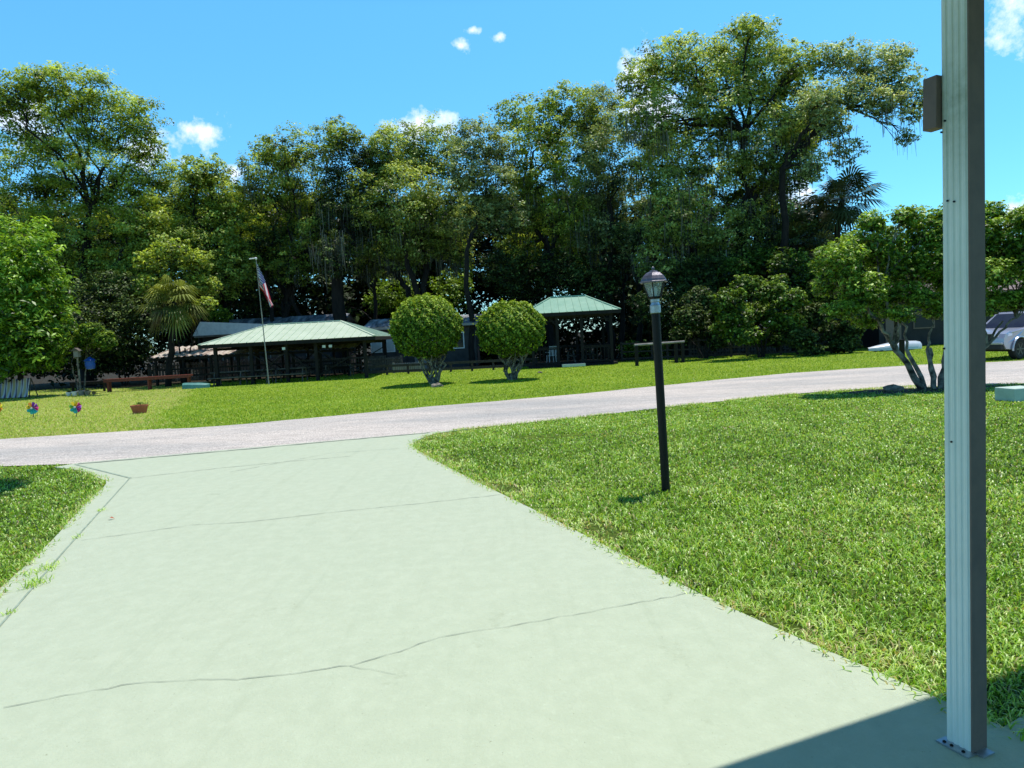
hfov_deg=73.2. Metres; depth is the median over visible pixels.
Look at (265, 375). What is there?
picnic table
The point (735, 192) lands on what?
tree
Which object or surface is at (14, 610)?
grass tuft
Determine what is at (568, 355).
picnic table
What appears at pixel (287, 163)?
oak tree
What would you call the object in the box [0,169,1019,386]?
woods
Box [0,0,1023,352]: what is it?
sky
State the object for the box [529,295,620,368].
gazebo
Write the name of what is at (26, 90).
tree
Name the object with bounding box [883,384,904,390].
rock
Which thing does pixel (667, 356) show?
fence
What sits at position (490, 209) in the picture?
oak tree
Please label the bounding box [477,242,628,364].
shrub
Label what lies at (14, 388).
striped blanket
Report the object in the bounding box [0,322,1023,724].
ground
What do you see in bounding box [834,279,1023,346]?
house
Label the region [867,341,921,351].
boat
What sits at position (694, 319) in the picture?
shrub
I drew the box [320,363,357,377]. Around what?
picnic table
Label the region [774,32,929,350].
oak tree
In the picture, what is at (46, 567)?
grass tuft
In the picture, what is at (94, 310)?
shrub
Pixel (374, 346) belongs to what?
window
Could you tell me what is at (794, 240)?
tree
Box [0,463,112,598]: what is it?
lawn grass
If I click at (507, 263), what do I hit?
tree
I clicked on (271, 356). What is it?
window
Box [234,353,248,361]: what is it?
window
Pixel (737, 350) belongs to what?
fence
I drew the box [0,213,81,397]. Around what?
leafy tree
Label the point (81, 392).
flower pot
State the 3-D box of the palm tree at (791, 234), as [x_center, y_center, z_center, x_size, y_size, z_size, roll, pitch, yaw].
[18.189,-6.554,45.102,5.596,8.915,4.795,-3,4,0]
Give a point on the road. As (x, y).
(66, 449)
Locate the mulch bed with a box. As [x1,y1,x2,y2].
[843,385,1001,393]
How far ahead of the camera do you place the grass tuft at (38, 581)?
4.85 m
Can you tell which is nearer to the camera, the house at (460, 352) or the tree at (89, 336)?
the tree at (89, 336)
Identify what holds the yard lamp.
on the ground at (42, 384)
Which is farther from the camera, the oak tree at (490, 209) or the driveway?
the oak tree at (490, 209)
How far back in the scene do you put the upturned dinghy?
36.55 m
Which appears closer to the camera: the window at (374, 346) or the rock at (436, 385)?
the rock at (436, 385)
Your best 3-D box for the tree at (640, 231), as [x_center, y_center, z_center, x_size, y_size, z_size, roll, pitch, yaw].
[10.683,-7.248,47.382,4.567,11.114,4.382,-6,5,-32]
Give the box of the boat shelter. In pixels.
[148,340,361,385]
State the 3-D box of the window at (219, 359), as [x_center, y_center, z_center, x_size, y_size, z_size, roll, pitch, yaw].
[-21.421,-2.046,49.874,1.100,1.100,0.065,-3,4,0]
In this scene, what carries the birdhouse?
on the ground at (42, 384)
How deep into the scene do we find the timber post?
30.95 m
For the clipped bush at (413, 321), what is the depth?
28.79 m
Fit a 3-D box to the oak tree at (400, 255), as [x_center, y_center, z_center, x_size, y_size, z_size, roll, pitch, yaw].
[-6.798,-10.476,50.272,10.373,19.523,9.267,-4,4,-16]
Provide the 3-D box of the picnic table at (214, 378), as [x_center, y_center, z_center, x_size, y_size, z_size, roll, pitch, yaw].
[-15.594,-0.310,38.216,1.900,0.775,1.700,-3,4,-2]
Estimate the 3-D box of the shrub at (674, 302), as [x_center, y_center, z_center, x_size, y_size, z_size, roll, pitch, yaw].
[9.862,-3.976,42.081,6.533,5.113,3.246,-5,5,-29]
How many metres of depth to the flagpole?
36.34 m
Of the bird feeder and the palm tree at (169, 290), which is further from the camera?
the palm tree at (169, 290)
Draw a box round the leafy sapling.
[128,237,222,380]
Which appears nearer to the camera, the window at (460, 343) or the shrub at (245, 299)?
the window at (460, 343)
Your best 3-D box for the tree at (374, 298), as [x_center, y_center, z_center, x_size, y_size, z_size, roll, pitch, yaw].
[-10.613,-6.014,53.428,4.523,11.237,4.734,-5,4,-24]
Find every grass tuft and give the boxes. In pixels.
[1,608,17,615]
[17,571,53,589]
[24,557,65,577]
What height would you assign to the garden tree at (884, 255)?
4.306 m
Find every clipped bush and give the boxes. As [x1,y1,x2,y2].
[388,292,463,383]
[473,298,546,379]
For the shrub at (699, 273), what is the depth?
43.53 m
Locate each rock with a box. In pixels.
[431,383,443,386]
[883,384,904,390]
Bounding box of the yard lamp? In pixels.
[640,267,669,491]
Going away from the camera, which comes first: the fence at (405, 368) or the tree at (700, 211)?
the fence at (405, 368)
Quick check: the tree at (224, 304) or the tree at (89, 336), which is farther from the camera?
the tree at (224, 304)
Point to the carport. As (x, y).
(954, 102)
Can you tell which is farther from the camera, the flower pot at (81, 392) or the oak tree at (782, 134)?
the oak tree at (782, 134)
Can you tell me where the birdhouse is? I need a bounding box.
[71,348,82,388]
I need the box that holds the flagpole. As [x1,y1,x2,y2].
[249,257,268,384]
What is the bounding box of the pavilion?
[198,320,391,385]
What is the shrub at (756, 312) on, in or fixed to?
on the ground at (42, 384)
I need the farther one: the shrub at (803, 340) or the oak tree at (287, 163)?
the oak tree at (287, 163)
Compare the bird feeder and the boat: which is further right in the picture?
the boat
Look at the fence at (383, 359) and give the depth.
43.18 m
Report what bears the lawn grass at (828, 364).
on the ground at (42, 384)
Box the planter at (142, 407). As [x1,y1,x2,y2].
[130,402,148,413]
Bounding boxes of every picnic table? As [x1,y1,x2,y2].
[208,371,247,385]
[233,369,274,384]
[269,367,311,382]
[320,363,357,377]
[564,348,596,361]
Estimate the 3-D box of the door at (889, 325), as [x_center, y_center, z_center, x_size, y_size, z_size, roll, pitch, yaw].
[23.166,-3.314,41.927,0.950,2.100,0.060,-3,4,0]
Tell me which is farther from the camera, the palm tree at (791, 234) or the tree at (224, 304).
the tree at (224, 304)
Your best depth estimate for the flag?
36.15 m
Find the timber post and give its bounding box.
[899,339,904,354]
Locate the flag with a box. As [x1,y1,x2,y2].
[257,264,272,306]
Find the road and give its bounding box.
[0,360,1023,465]
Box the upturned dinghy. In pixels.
[182,381,210,388]
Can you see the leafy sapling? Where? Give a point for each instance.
(164, 255)
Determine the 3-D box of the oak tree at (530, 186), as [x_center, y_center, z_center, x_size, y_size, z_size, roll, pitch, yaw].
[3.027,-11.436,49.733,9.327,20.378,9.038,-3,4,0]
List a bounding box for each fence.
[147,354,330,381]
[364,358,536,374]
[367,355,402,370]
[392,361,420,372]
[620,332,832,361]
[688,338,790,354]
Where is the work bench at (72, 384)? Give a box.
[70,381,105,390]
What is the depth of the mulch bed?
15.21 m
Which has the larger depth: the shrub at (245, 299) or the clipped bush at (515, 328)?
the shrub at (245, 299)
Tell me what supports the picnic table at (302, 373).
on the ground at (42, 384)
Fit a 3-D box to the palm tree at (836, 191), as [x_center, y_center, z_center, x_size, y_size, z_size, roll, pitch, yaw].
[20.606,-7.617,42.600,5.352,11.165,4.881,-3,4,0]
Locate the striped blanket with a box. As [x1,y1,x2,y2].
[0,378,29,397]
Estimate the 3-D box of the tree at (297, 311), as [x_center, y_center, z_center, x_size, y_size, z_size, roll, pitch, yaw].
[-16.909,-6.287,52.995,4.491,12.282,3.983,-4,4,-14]
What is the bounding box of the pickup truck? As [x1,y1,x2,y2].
[986,311,1023,358]
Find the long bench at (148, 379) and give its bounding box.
[103,374,192,391]
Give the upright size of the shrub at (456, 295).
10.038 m
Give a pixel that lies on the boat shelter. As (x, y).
(195, 351)
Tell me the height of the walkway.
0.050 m
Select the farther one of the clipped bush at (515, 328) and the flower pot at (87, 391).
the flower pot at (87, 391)
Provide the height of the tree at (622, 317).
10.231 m
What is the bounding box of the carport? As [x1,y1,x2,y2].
[923,0,994,758]
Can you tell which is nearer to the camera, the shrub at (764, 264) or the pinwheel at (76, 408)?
the pinwheel at (76, 408)
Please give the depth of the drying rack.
35.95 m
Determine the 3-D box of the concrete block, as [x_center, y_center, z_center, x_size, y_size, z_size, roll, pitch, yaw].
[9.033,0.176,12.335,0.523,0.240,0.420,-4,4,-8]
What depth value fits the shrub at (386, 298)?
58.71 m
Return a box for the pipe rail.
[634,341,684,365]
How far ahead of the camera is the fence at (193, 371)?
46.31 m
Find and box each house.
[193,313,356,378]
[364,314,481,370]
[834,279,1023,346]
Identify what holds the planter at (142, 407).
on the ground at (42, 384)
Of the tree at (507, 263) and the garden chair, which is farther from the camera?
the tree at (507, 263)
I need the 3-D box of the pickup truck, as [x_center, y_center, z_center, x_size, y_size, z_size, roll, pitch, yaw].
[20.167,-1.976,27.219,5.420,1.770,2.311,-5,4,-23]
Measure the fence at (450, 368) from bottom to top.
0.660 m
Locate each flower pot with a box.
[77,388,85,395]
[84,388,90,394]
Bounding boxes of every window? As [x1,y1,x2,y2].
[208,354,223,362]
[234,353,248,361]
[270,351,284,359]
[371,342,382,352]
[386,339,394,351]
[453,332,464,348]
[913,312,934,328]
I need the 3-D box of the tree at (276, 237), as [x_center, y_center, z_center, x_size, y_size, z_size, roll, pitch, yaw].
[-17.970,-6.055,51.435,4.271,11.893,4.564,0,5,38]
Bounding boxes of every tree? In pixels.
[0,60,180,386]
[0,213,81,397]
[69,322,117,394]
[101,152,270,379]
[136,274,210,386]
[188,257,257,322]
[229,221,302,321]
[230,114,366,317]
[254,221,315,315]
[308,132,408,372]
[344,110,479,298]
[351,237,390,319]
[440,112,533,365]
[477,234,535,362]
[488,79,608,361]
[567,80,665,358]
[595,220,652,357]
[604,215,659,356]
[611,11,847,354]
[629,197,707,355]
[665,190,718,245]
[705,188,774,351]
[751,211,830,321]
[754,210,827,350]
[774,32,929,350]
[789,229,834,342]
[801,164,889,349]
[806,199,1023,389]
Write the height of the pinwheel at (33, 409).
0.569 m
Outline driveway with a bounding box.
[0,429,1023,767]
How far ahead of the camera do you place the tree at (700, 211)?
49.27 m
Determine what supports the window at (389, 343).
in the house at (460, 352)
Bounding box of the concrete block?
[995,386,1023,401]
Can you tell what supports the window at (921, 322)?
in the house at (919, 329)
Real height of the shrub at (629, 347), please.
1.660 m
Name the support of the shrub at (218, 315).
on the ground at (42, 384)
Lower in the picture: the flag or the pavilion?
the pavilion
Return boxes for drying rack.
[28,378,38,397]
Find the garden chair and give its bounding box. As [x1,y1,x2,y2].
[545,346,556,361]
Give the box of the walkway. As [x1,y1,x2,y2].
[1004,716,1023,734]
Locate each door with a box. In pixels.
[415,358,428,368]
[885,319,900,342]
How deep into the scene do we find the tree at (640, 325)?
47.47 m
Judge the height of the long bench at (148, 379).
0.721 m
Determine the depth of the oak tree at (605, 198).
48.90 m
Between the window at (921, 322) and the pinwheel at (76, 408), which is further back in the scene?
the window at (921, 322)
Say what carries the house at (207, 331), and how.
on the ground at (42, 384)
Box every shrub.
[41,269,166,385]
[183,270,288,320]
[197,302,232,379]
[361,271,419,317]
[427,260,474,309]
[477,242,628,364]
[616,340,670,357]
[626,277,716,358]
[668,239,821,352]
[668,285,729,358]
[708,273,812,357]
[714,246,828,351]
[776,279,866,355]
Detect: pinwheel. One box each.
[26,402,38,416]
[69,401,81,416]
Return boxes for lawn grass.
[0,344,1023,438]
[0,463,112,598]
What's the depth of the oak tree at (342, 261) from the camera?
49.14 m
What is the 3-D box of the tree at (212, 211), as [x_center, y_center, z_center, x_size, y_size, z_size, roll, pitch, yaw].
[-23.206,-8.292,50.429,11.202,16.782,8.703,-3,4,0]

